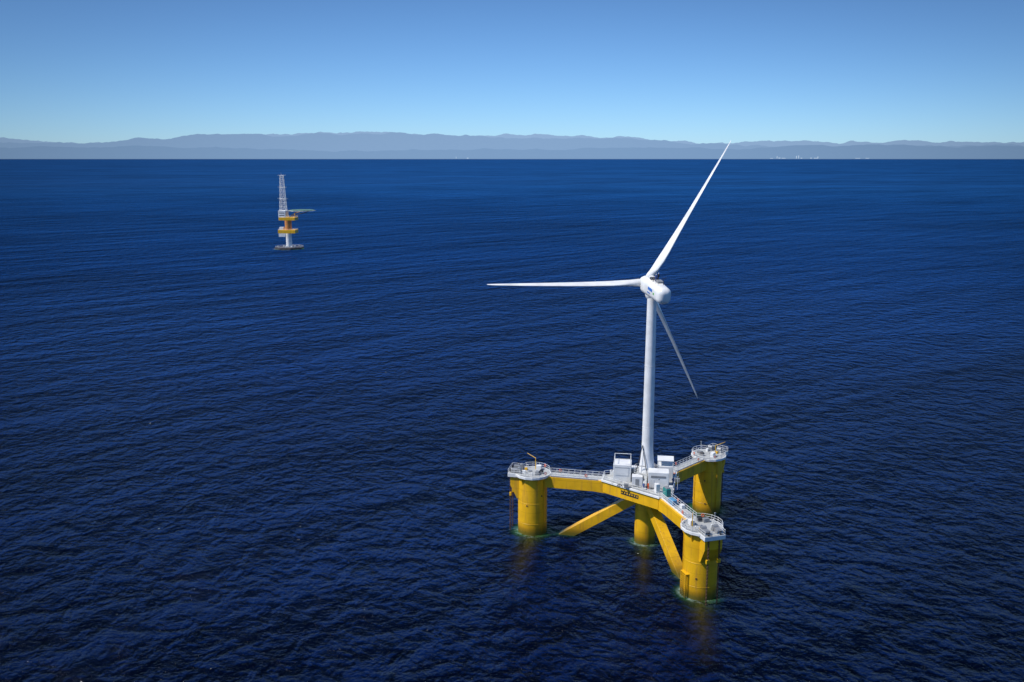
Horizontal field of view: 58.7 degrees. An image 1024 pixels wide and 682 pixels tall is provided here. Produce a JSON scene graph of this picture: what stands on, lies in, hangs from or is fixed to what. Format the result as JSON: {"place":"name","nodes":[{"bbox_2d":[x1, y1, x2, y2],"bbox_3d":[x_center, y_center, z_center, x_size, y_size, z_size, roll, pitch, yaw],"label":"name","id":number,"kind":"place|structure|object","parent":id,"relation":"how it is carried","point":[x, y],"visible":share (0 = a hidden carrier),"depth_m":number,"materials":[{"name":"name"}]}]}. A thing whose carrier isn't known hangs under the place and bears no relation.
{"place":"outdoors","nodes":[
{"label":"outdoors","id":0,"kind":"place"},
{"bbox_2d":[0,132,1020,151],"bbox_3d":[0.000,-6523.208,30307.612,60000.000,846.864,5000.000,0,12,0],"label":"mountain ridge","id":1,"kind":"structure","parent":0,"point":[395,141],"depth_m":29623.10,"materials":[{"name":"grey stone"}]},
{"bbox_2d":[0,159,1023,681],"bbox_3d":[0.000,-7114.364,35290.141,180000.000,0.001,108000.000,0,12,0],"label":"sea water","id":2,"kind":"structure","parent":0,"point":[236,445],"depth_m":340.93,"materials":[{"name":"blue liquid"}]},
{"bbox_2d":[275,175,315,249],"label":"platform","id":3,"kind":"structure","parent":2,"relation":"in","point":[287,231],"depth_m":940.05,"materials":[{"name":"grey metal"}]},
{"bbox_2d":[508,441,727,604],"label":"floating platform","id":4,"kind":"structure","parent":2,"relation":"in","point":[695,570],"depth_m":227.02,"materials":[{"name":"yellow paint"}]},
{"bbox_2d":[487,141,730,483],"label":"wind turbine","id":5,"kind":"object","parent":4,"relation":"on","point":[654,288],"visible":0.91,"depth_m":218.84,"materials":[{"name":"white metal"}]},
{"bbox_2d":[0,144,1023,157],"bbox_3d":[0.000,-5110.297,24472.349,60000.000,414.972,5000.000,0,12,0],"label":"coastline","id":6,"kind":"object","parent":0,"point":[825,151],"depth_m":23345.55,"materials":[{"name":"grey"}]},
{"bbox_2d":[0,131,1023,146],"bbox_3d":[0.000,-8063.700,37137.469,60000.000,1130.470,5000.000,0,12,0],"label":"mountain ridge","id":7,"kind":"structure","parent":0,"point":[768,143],"depth_m":36906.55,"materials":[{"name":"grey stone"}]},
{"bbox_2d":[0,158,1023,158],"bbox_3d":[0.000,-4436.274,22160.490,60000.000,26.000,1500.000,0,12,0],"label":"coastal plain","id":8,"kind":"structure","parent":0,"point":[504,158],"depth_m":21423.77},
{"bbox_2d":[467,156,868,158],"bbox_3d":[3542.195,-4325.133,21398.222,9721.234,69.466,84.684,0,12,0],"label":"distant buildings","id":9,"kind":"structure","parent":8,"relation":"on","point":[796,158],"depth_m":21386.70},
{"bbox_2d":[0,0,1023,143],"label":"sky","id":10,"kind":"structure","parent":0,"point":[75,71],"materials":[{"name":"blue"}]}
]}

